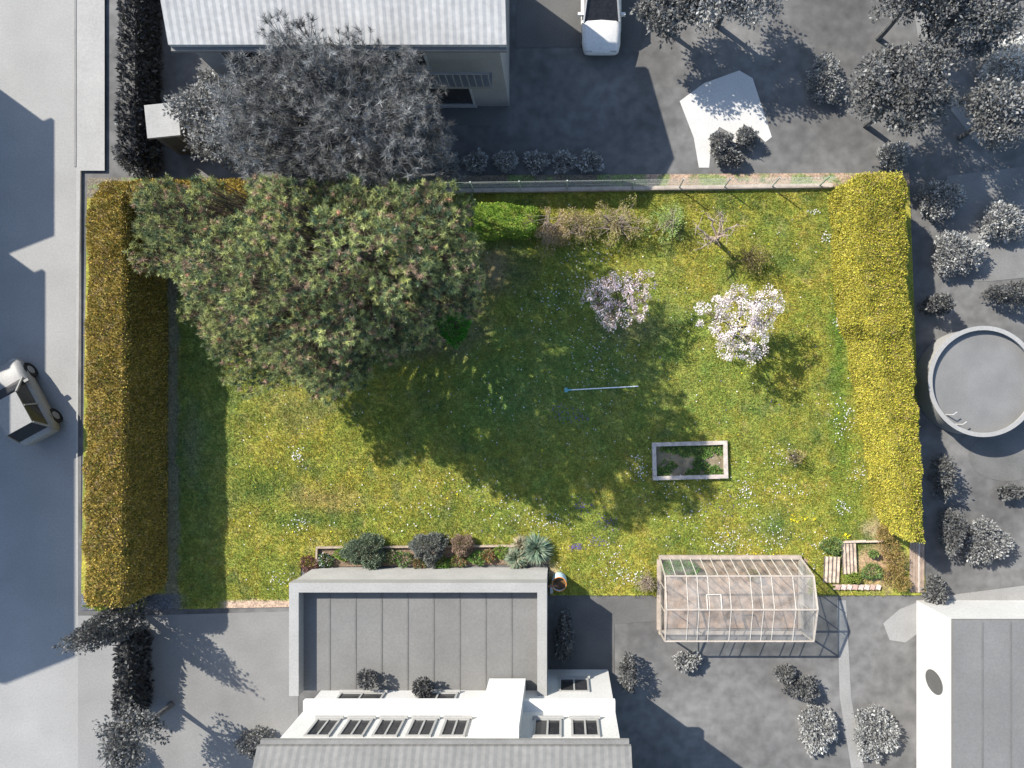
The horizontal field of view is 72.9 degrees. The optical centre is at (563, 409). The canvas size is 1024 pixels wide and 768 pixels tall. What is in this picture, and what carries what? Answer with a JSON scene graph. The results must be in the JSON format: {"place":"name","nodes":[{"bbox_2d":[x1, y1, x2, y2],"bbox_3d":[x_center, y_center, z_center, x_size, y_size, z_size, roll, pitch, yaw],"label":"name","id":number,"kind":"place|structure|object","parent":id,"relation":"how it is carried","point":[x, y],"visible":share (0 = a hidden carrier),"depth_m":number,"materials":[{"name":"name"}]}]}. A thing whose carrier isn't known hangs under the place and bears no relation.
{"place":"outdoors","nodes":[
{"label":"outdoors","id":0,"kind":"place"},
{"bbox_2d":[0,0,77,767],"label":"street","id":1,"kind":"structure","parent":0,"point":[38,620],"depth_m":27.01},
{"bbox_2d":[0,358,62,445],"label":"parked car","id":2,"kind":"object","parent":1,"relation":"on","point":[29,416],"visible":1,"depth_m":26.08,"materials":[{"name":"metal"}]},
{"bbox_2d":[74,0,75,166],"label":"kerb","id":3,"kind":"structure","parent":1,"relation":"on","point":[74,83],"depth_m":26.89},
{"bbox_2d":[76,0,104,552],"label":"pavement","id":4,"kind":"structure","parent":0,"point":[90,85],"depth_m":26.90,"materials":[{"name":"concrete"}]},
{"bbox_2d":[160,0,508,107],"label":"house","id":5,"kind":"structure","parent":0,"point":[463,45],"depth_m":21.76,"materials":[{"name":"grey tile"}]},
{"bbox_2d":[377,53,431,69],"bbox_3d":[-5.400,-11.790,23.180,1.720,1.360,0.120,0,90,0],"label":"window","id":6,"kind":"structure","parent":5,"relation":"in","point":[424,59],"depth_m":23.43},
{"bbox_2d":[379,78,476,107],"bbox_3d":[-5.000,-11.790,25.780,3.320,2.160,0.120,0,90,0],"label":"window","id":7,"kind":"structure","parent":5,"relation":"in","point":[456,98],"depth_m":26.20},
{"bbox_2d":[272,106,511,124],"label":"terrace","id":8,"kind":"structure","parent":0,"point":[490,115],"depth_m":27.00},
{"bbox_2d":[81,173,925,610],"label":"lawn","id":9,"kind":"structure","parent":0,"point":[167,597],"depth_m":26.98,"materials":[{"name":"plant"}]},
{"bbox_2d":[81,190,168,608],"bbox_3d":[-16.262,-0.344,25.681,1.950,2.787,15.114,0,90,0],"label":"clipped hedge","id":10,"kind":"object","parent":9,"relation":"on","point":[124,508],"visible":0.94,"depth_m":24.59,"materials":[{"name":"yellow plant"}]},
{"bbox_2d":[97,177,292,224],"bbox_3d":[-13.503,-7.752,25.775,6.629,2.577,1.310,0,90,0],"label":"clipped hedge","id":11,"kind":"object","parent":9,"relation":"on","point":[128,188],"visible":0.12,"depth_m":24.66,"materials":[{"name":"green plant"}]},
{"bbox_2d":[121,171,485,407],"bbox_3d":[-8.709,-4.199,21.881,13.135,10.288,8.394,0,90,0],"label":"pine tree","id":12,"kind":"object","parent":9,"relation":"on","point":[281,293],"visible":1,"depth_m":19.70,"materials":[{"name":"green plant"}]},
{"bbox_2d":[203,6,470,192],"bbox_3d":[-7.037,-8.800,22.559,7.895,8.933,5.339,0,90,0],"label":"pine tree","id":13,"kind":"object","parent":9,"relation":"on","point":[361,133],"visible":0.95,"depth_m":19.74,"materials":[{"name":"grey plant"}]},
{"bbox_2d":[338,532,387,569],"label":"dome shrub","id":14,"kind":"object","parent":9,"relation":"on","point":[355,559],"visible":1,"depth_m":26.52,"materials":[{"name":"green plant"}]},
{"bbox_2d":[315,544,513,566],"bbox_3d":[-5.243,5.677,26.930,8.792,0.200,0.774,0,90,0],"label":"bed edging","id":15,"kind":"object","parent":9,"relation":"on","point":[333,547],"visible":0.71,"depth_m":26.83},
{"bbox_2d":[407,531,448,568],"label":"dome shrub","id":16,"kind":"object","parent":9,"relation":"on","point":[420,552],"visible":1,"depth_m":26.50,"materials":[{"name":"grey plant"}]},
{"bbox_2d":[434,312,471,348],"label":"shrub","id":17,"kind":"object","parent":9,"relation":"on","point":[450,318],"visible":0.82,"depth_m":26.45,"materials":[{"name":"green plant"}]},
{"bbox_2d":[451,533,475,557],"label":"dome shrub","id":18,"kind":"object","parent":9,"relation":"on","point":[461,554],"visible":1,"depth_m":26.61,"materials":[{"name":"brown plant"}]},
{"bbox_2d":[453,201,540,242],"bbox_3d":[-2.779,-7.216,26.649,3.870,0.786,1.619,0,90,0],"label":"hedge","id":19,"kind":"object","parent":9,"relation":"on","point":[496,221],"visible":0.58,"depth_m":26.45,"materials":[{"name":"green plant"}]},
{"bbox_2d":[503,545,527,568],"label":"spiky plant","id":20,"kind":"object","parent":9,"relation":"on","point":[514,558],"visible":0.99,"depth_m":26.67,"materials":[{"name":"green plant"}]},
{"bbox_2d":[519,531,553,565],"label":"spiky plant","id":21,"kind":"object","parent":9,"relation":"on","point":[536,549],"visible":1,"depth_m":26.61,"materials":[{"name":"green plant"}]},
{"bbox_2d":[519,206,580,257],"bbox_3d":[-0.532,-7.148,26.334,2.576,1.373,2.166,-30,90,0],"label":"shrub","id":22,"kind":"object","parent":9,"relation":"on","point":[555,231],"visible":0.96,"depth_m":26.48,"materials":[{"name":"brown plant"}]},
{"bbox_2d":[234,204,868,587],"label":"daisies","id":23,"kind":"object","parent":9,"relation":"on","point":[631,456],"visible":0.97,"depth_m":26.93,"materials":[{"name":"white plant"}]},
{"bbox_2d":[559,205,604,249],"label":"shrub","id":24,"kind":"object","parent":9,"relation":"on","point":[584,218],"visible":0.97,"depth_m":26.47,"materials":[{"name":"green plant"}]},
{"bbox_2d":[580,269,657,331],"bbox_3d":[2.032,-3.962,25.733,2.930,2.553,2.374,0,90,0],"label":"blossom tree","id":25,"kind":"object","parent":9,"relation":"on","point":[608,303],"visible":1,"depth_m":24.97,"materials":[{"name":"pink plant"}]},
{"bbox_2d":[639,201,694,243],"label":"shrub","id":26,"kind":"object","parent":9,"relation":"on","point":[672,219],"visible":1,"depth_m":26.42,"materials":[{"name":"green plant"}]},
{"bbox_2d":[652,441,727,479],"bbox_3d":[4.925,1.975,26.900,2.957,0.200,1.536,0,90,0],"label":"planter frame","id":27,"kind":"object","parent":9,"relation":"on","point":[689,460],"visible":1,"depth_m":26.91,"materials":[{"name":"concrete"}]},
{"bbox_2d":[692,210,736,249],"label":"bare tree","id":28,"kind":"object","parent":9,"relation":"on","point":[716,239],"visible":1,"depth_m":25.57,"materials":[{"name":"beige plant"}]},
{"bbox_2d":[657,555,818,641],"bbox_3d":[6.487,7.200,26.003,5.675,1.994,3.070,0,90,0],"label":"greenhouse","id":29,"kind":"object","parent":9,"relation":"on","point":[719,591],"visible":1,"depth_m":26.95,"materials":[{"name":"glass"}]},
{"bbox_2d":[693,283,784,365],"bbox_3d":[6.354,-3.040,25.618,3.319,2.784,3.073,0,90,0],"label":"blossom tree","id":30,"kind":"object","parent":9,"relation":"on","point":[755,320],"visible":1,"depth_m":24.83,"materials":[{"name":"white plant"}]},
{"bbox_2d":[726,236,774,280],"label":"shrub","id":31,"kind":"object","parent":9,"relation":"on","point":[754,256],"visible":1,"depth_m":26.48,"materials":[{"name":"brown plant"}]},
{"bbox_2d":[823,556,839,582],"bbox_3d":[10.425,6.225,26.915,0.655,0.170,1.041,0,90,0],"label":"corrugated sheet","id":32,"kind":"object","parent":9,"relation":"on","point":[831,571],"visible":1,"depth_m":26.87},
{"bbox_2d":[841,543,856,573],"bbox_3d":[11.100,5.800,26.905,0.560,0.190,1.180,-3,90,0],"label":"corrugated sheet","id":33,"kind":"object","parent":9,"relation":"on","point":[849,563],"visible":1,"depth_m":26.86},
{"bbox_2d":[832,584,880,589],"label":"pallet slats","id":34,"kind":"object","parent":9,"relation":"on","point":[861,586],"visible":1,"depth_m":26.86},
{"bbox_2d":[827,169,924,543],"bbox_3d":[11.716,-1.890,25.765,2.384,2.577,13.640,-3,90,0],"label":"conifer hedge","id":35,"kind":"object","parent":9,"relation":"on","point":[869,254],"visible":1,"depth_m":24.80,"materials":[{"name":"yellow plant"}]},
{"bbox_2d":[875,537,902,560],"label":"dry bush","id":36,"kind":"object","parent":9,"relation":"on","point":[895,547],"visible":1,"depth_m":26.70,"materials":[{"name":"beige plant"}]},
{"bbox_2d":[78,0,1023,767],"bbox_3d":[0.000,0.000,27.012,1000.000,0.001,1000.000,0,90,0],"label":"ground","id":37,"kind":"structure","parent":0,"point":[728,704],"depth_m":27.01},
{"bbox_2d":[78,616,117,767],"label":"forecourt","id":38,"kind":"structure","parent":37,"relation":"on","point":[96,680],"depth_m":27.00,"materials":[{"name":"concrete"}]},
{"bbox_2d":[51,599,149,655],"bbox_3d":[-16.565,7.792,24.675,1.551,4.725,1.507,0,90,0],"label":"neighbour shrub","id":39,"kind":"object","parent":37,"relation":"on","point":[89,632],"visible":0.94,"depth_m":24.60,"materials":[{"name":"grey plant"}]},
{"bbox_2d":[110,628,154,722],"bbox_3d":[-16.390,10.086,26.278,1.094,1.653,3.457,0,90,0],"label":"neighbour hedge","id":40,"kind":"object","parent":37,"relation":"on","point":[133,668],"visible":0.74,"depth_m":25.97,"materials":[{"name":"grey plant"}]},
{"bbox_2d":[110,146,162,179],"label":"neighbour shrub","id":41,"kind":"object","parent":37,"relation":"on","point":[121,162],"visible":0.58,"depth_m":26.39,"materials":[{"name":"grey plant"}]},
{"bbox_2d":[113,0,164,171],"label":"neighbour hedge","id":42,"kind":"object","parent":37,"relation":"on","point":[139,45],"visible":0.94,"depth_m":25.63,"materials":[{"name":"grey plant"}]},
{"bbox_2d":[144,103,203,154],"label":"garden shed","id":43,"kind":"structure","parent":37,"relation":"on","point":[160,127],"depth_m":24.98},
{"bbox_2d":[191,65,232,119],"bbox_3d":[-12.076,-11.189,25.519,2.681,2.993,2.390,27,90,0],"label":"neighbour tree","id":44,"kind":"object","parent":37,"relation":"on","point":[208,74],"visible":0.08,"depth_m":24.46,"materials":[{"name":"grey plant"}]},
{"bbox_2d":[162,80,263,173],"bbox_3d":[-12.041,-10.023,25.088,4.084,3.848,3.318,0,90,0],"label":"neighbour tree","id":45,"kind":"object","parent":37,"relation":"on","point":[198,121],"visible":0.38,"depth_m":23.96,"materials":[{"name":"grey plant"}]},
{"bbox_2d":[134,611,297,767],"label":"yard","id":46,"kind":"structure","parent":37,"relation":"on","point":[221,681],"depth_m":27.00,"materials":[{"name":"concrete"}]},
{"bbox_2d":[92,693,174,767],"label":"neighbour tree","id":47,"kind":"object","parent":46,"relation":"on","point":[121,741],"visible":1,"depth_m":24.07,"materials":[{"name":"grey plant"}]},
{"bbox_2d":[233,724,272,759],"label":"neighbour shrub","id":48,"kind":"object","parent":46,"relation":"on","point":[244,750],"visible":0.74,"depth_m":26.43,"materials":[{"name":"grey plant"}]},
{"bbox_2d":[203,54,347,165],"bbox_3d":[-9.566,-10.582,24.474,4.318,5.072,4.191,38,90,0],"label":"neighbour tree","id":49,"kind":"object","parent":37,"relation":"on","point":[226,89],"visible":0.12,"depth_m":22.94,"materials":[{"name":"grey plant"}]},
{"bbox_2d":[289,567,547,695],"bbox_3d":[-5.150,8.148,25.750,9.140,2.500,4.011,0,90,0],"label":"flat roof extension","id":50,"kind":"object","parent":37,"relation":"on","point":[450,628],"visible":0.84,"depth_m":24.98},
{"bbox_2d":[356,667,378,690],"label":"potted plant","id":51,"kind":"object","parent":50,"relation":"on","point":[370,675],"visible":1,"depth_m":24.39,"materials":[{"name":"grey plant"}]},
{"bbox_2d":[411,676,434,697],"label":"potted plant","id":52,"kind":"object","parent":50,"relation":"on","point":[424,684],"visible":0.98,"depth_m":24.39,"materials":[{"name":"grey plant"}]},
{"bbox_2d":[253,669,631,767],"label":"house","id":53,"kind":"structure","parent":37,"relation":"on","point":[569,720],"depth_m":21.73,"materials":[{"name":"paint"}]},
{"bbox_2d":[303,716,343,736],"bbox_3d":[-7.650,10.090,22.030,0.920,1.260,0.120,0,90,0],"label":"window","id":54,"kind":"structure","parent":53,"relation":"in","point":[323,726],"depth_m":22.10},
{"bbox_2d":[337,716,375,736],"bbox_3d":[-6.600,10.090,22.030,0.920,1.260,0.120,0,90,0],"label":"window","id":55,"kind":"structure","parent":53,"relation":"in","point":[356,726],"depth_m":22.10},
{"bbox_2d":[336,690,387,697],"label":"window","id":56,"kind":"structure","parent":53,"relation":"in","point":[342,693],"depth_m":24.58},
{"bbox_2d":[371,716,407,736],"bbox_3d":[-5.550,10.090,22.030,0.920,1.260,0.120,0,90,0],"label":"window","id":57,"kind":"structure","parent":53,"relation":"in","point":[388,726],"depth_m":22.10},
{"bbox_2d":[405,716,439,736],"bbox_3d":[-4.500,10.090,22.030,0.920,1.260,0.120,0,90,0],"label":"window","id":58,"kind":"structure","parent":53,"relation":"in","point":[420,726],"depth_m":22.10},
{"bbox_2d":[439,716,471,736],"bbox_3d":[-3.450,10.090,22.030,0.920,1.260,0.120,0,90,0],"label":"window","id":59,"kind":"structure","parent":53,"relation":"in","point":[453,726],"depth_m":22.10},
{"bbox_2d":[532,716,563,736],"bbox_3d":[-0.500,10.090,22.030,1.020,1.260,0.120,0,90,0],"label":"window","id":60,"kind":"structure","parent":53,"relation":"in","point":[544,726],"depth_m":22.10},
{"bbox_2d":[558,676,589,691],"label":"window","id":61,"kind":"structure","parent":53,"relation":"in","point":[566,683],"depth_m":25.48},
{"bbox_2d":[569,716,599,736],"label":"window","id":62,"kind":"structure","parent":53,"relation":"in","point":[581,726],"depth_m":22.10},
{"bbox_2d":[460,148,488,173],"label":"fence bush","id":63,"kind":"object","parent":37,"relation":"on","point":[470,156],"visible":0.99,"depth_m":26.54,"materials":[{"name":"grey plant"}]},
{"bbox_2d":[490,150,519,174],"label":"fence bush","id":64,"kind":"object","parent":37,"relation":"on","point":[509,163],"visible":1,"depth_m":26.54,"materials":[{"name":"grey plant"}]},
{"bbox_2d":[523,149,551,176],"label":"fence bush","id":65,"kind":"object","parent":37,"relation":"on","point":[527,157],"visible":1,"depth_m":26.55,"materials":[{"name":"grey plant"}]},
{"bbox_2d":[552,147,578,175],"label":"fence bush","id":66,"kind":"object","parent":37,"relation":"on","point":[557,156],"visible":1,"depth_m":26.55,"materials":[{"name":"grey plant"}]},
{"bbox_2d":[301,176,836,195],"bbox_3d":[0.100,-8.552,26.430,20.702,1.260,0.150,-1,90,0],"label":"wire fence","id":67,"kind":"object","parent":37,"relation":"on","point":[678,187],"visible":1,"depth_m":26.80,"materials":[{"name":"metal"}]},
{"bbox_2d":[577,147,604,173],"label":"fence bush","id":68,"kind":"object","parent":37,"relation":"on","point":[584,161],"visible":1,"depth_m":26.56,"materials":[{"name":"grey plant"}]},
{"bbox_2d":[576,195,653,247],"bbox_3d":[1.954,-7.215,26.254,2.976,1.546,2.093,0,90,0],"label":"shrub","id":69,"kind":"object","parent":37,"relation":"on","point":[615,225],"visible":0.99,"depth_m":26.43,"materials":[{"name":"green plant"}]},
{"bbox_2d":[617,651,637,694],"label":"neighbour shrub","id":70,"kind":"object","parent":37,"relation":"on","point":[627,684],"visible":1,"depth_m":26.24,"materials":[{"name":"grey plant"}]},
{"bbox_2d":[629,0,715,49],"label":"neighbour tree","id":71,"kind":"object","parent":37,"relation":"on","point":[664,12],"visible":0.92,"depth_m":24.50,"materials":[{"name":"grey plant"}]},
{"bbox_2d":[671,650,704,674],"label":"neighbour shrub","id":72,"kind":"object","parent":37,"relation":"on","point":[691,663],"visible":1,"depth_m":26.64,"materials":[{"name":"grey plant"}]},
{"bbox_2d":[708,131,735,156],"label":"neighbour shrub","id":73,"kind":"object","parent":37,"relation":"on","point":[724,136],"visible":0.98,"depth_m":26.52,"materials":[{"name":"grey plant"}]},
{"bbox_2d":[714,147,746,167],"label":"neighbour shrub","id":74,"kind":"object","parent":37,"relation":"on","point":[736,154],"visible":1,"depth_m":26.56,"materials":[{"name":"grey plant"}]},
{"bbox_2d":[686,0,786,36],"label":"neighbour tree","id":75,"kind":"object","parent":37,"relation":"on","point":[732,7],"visible":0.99,"depth_m":24.15,"materials":[{"name":"grey plant"}]},
{"bbox_2d":[735,124,758,151],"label":"neighbour shrub","id":76,"kind":"object","parent":37,"relation":"on","point":[748,131],"visible":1,"depth_m":26.52,"materials":[{"name":"grey plant"}]},
{"bbox_2d":[772,663,796,684],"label":"neighbour shrub","id":77,"kind":"object","parent":37,"relation":"on","point":[786,678],"visible":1,"depth_m":26.59,"materials":[{"name":"grey plant"}]},
{"bbox_2d":[781,674,820,701],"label":"neighbour shrub","id":78,"kind":"object","parent":37,"relation":"on","point":[813,690],"visible":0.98,"depth_m":26.49,"materials":[{"name":"grey plant"}]},
{"bbox_2d":[797,702,838,757],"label":"neighbour shrub","id":79,"kind":"object","parent":37,"relation":"on","point":[817,747],"visible":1,"depth_m":26.56,"materials":[{"name":"grey plant"}]},
{"bbox_2d":[804,51,842,104],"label":"neighbour shrub","id":80,"kind":"object","parent":37,"relation":"on","point":[834,80],"visible":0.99,"depth_m":26.44,"materials":[{"name":"grey plant"}]},
{"bbox_2d":[851,704,900,763],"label":"neighbour shrub","id":81,"kind":"object","parent":37,"relation":"on","point":[889,747],"visible":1,"depth_m":26.54,"materials":[{"name":"grey plant"}]},
{"bbox_2d":[875,140,911,172],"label":"neighbour shrub","id":82,"kind":"object","parent":37,"relation":"on","point":[901,161],"visible":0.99,"depth_m":26.49,"materials":[{"name":"grey plant"}]},
{"bbox_2d":[838,30,957,136],"bbox_3d":[11.556,-11.132,24.696,3.686,4.627,3.725,0,90,0],"label":"neighbour tree","id":83,"kind":"object","parent":37,"relation":"on","point":[930,93],"visible":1,"depth_m":23.36,"materials":[{"name":"grey plant"}]},
{"bbox_2d":[868,0,971,42],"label":"neighbour tree","id":84,"kind":"object","parent":37,"relation":"on","point":[929,7],"visible":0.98,"depth_m":23.16,"materials":[{"name":"grey plant"}]},
{"bbox_2d":[920,573,949,604],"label":"neighbour shrub","id":85,"kind":"object","parent":37,"relation":"on","point":[936,599],"visible":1,"depth_m":26.45,"materials":[{"name":"grey plant"}]},
{"bbox_2d":[916,292,957,316],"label":"neighbour shrub","id":86,"kind":"object","parent":37,"relation":"on","point":[946,305],"visible":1,"depth_m":26.17,"materials":[{"name":"grey plant"}]},
{"bbox_2d":[914,179,967,224],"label":"neighbour shrub","id":87,"kind":"object","parent":37,"relation":"on","point":[959,197],"visible":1,"depth_m":26.38,"materials":[{"name":"grey plant"}]},
{"bbox_2d":[927,452,958,503],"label":"neighbour shrub","id":88,"kind":"object","parent":37,"relation":"on","point":[944,461],"visible":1,"depth_m":26.33,"materials":[{"name":"grey plant"}]},
{"bbox_2d":[936,506,967,558],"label":"neighbour shrub","id":89,"kind":"object","parent":37,"relation":"on","point":[960,525],"visible":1,"depth_m":26.32,"materials":[{"name":"grey plant"}]},
{"bbox_2d":[909,0,1023,70],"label":"neighbour tree","id":90,"kind":"object","parent":37,"relation":"on","point":[997,17],"visible":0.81,"depth_m":23.03,"materials":[{"name":"grey plant"}]},
{"bbox_2d":[915,326,1023,436],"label":"round pool","id":91,"kind":"structure","parent":37,"relation":"on","point":[970,380],"depth_m":26.05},
{"bbox_2d":[916,600,1023,767],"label":"garage","id":92,"kind":"structure","parent":37,"relation":"on","point":[969,683],"depth_m":24.40,"materials":[{"name":"paint"}]},
{"bbox_2d":[925,669,942,694],"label":"window","id":93,"kind":"structure","parent":92,"relation":"in","point":[933,681],"depth_m":25.69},
{"bbox_2d":[941,166,1023,281],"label":"paved area","id":94,"kind":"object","parent":37,"relation":"on","point":[1002,259],"visible":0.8,"depth_m":27.00,"materials":[{"name":"concrete"}]},
{"bbox_2d":[930,229,988,281],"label":"neighbour shrub","id":95,"kind":"object","parent":94,"relation":"on","point":[966,242],"visible":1,"depth_m":26.44,"materials":[{"name":"grey plant"}]},
{"bbox_2d":[973,199,1023,243],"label":"neighbour shrub","id":96,"kind":"object","parent":94,"relation":"on","point":[1013,209],"visible":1,"depth_m":26.46,"materials":[{"name":"grey plant"}]},
{"bbox_2d":[950,71,1023,152],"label":"neighbour tree","id":97,"kind":"object","parent":37,"relation":"on","point":[1006,96],"visible":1,"depth_m":24.12,"materials":[{"name":"grey plant"}]},
{"bbox_2d":[961,515,1015,565],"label":"neighbour shrub","id":98,"kind":"object","parent":37,"relation":"on","point":[996,531],"visible":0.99,"depth_m":26.50,"materials":[{"name":"grey plant"}]},
{"bbox_2d":[977,32,1023,87],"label":"neighbour shrub","id":99,"kind":"object","parent":37,"relation":"on","point":[1015,46],"visible":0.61,"depth_m":26.20,"materials":[{"name":"grey plant"}]},
{"bbox_2d":[979,279,1023,306],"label":"neighbour shrub","id":100,"kind":"object","parent":37,"relation":"on","point":[1011,286],"visible":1,"depth_m":26.18,"materials":[{"name":"grey plant"}]},
{"bbox_2d":[996,483,1023,501],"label":"neighbour shrub","id":101,"kind":"object","parent":37,"relation":"on","point":[1014,488],"visible":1,"depth_m":26.55,"materials":[{"name":"grey plant"}]},
{"bbox_2d":[516,0,640,46],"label":"driveway","id":102,"kind":"structure","parent":0,"point":[548,23],"depth_m":27.00,"materials":[{"name":"concrete"}]},
{"bbox_2d":[578,0,624,54],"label":"parked car","id":103,"kind":"object","parent":102,"relation":"on","point":[600,27],"visible":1,"depth_m":26.17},
{"bbox_2d":[554,599,656,697],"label":"garden path","id":104,"kind":"structure","parent":0,"point":[593,621],"depth_m":27.00,"materials":[{"name":"concrete"}]},
{"bbox_2d":[553,606,575,663],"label":"neighbour shrub","id":105,"kind":"object","parent":104,"relation":"on","point":[566,654],"visible":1,"depth_m":26.22,"materials":[{"name":"grey plant"}]},
{"bbox_2d":[680,71,771,167],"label":"patio","id":106,"kind":"structure","parent":0,"point":[731,102],"depth_m":27.00,"materials":[{"name":"concrete"}]},
{"bbox_2d":[837,600,863,767],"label":"side path","id":107,"kind":"structure","parent":0,"point":[845,696],"depth_m":27.00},
{"bbox_2d":[909,542,923,592],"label":"wooden deck","id":108,"kind":"structure","parent":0,"point":[916,566],"depth_m":26.94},
{"bbox_2d":[914,11,983,143],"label":"light path","id":109,"kind":"structure","parent":0,"point":[960,116],"depth_m":27.00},
{"bbox_2d":[883,586,1023,642],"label":"path","id":110,"kind":"structure","parent":0,"point":[900,625],"depth_m":27.00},
{"bbox_2d":[968,430,1023,480],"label":"round paving","id":111,"kind":"structure","parent":0,"point":[1000,457],"depth_m":27.00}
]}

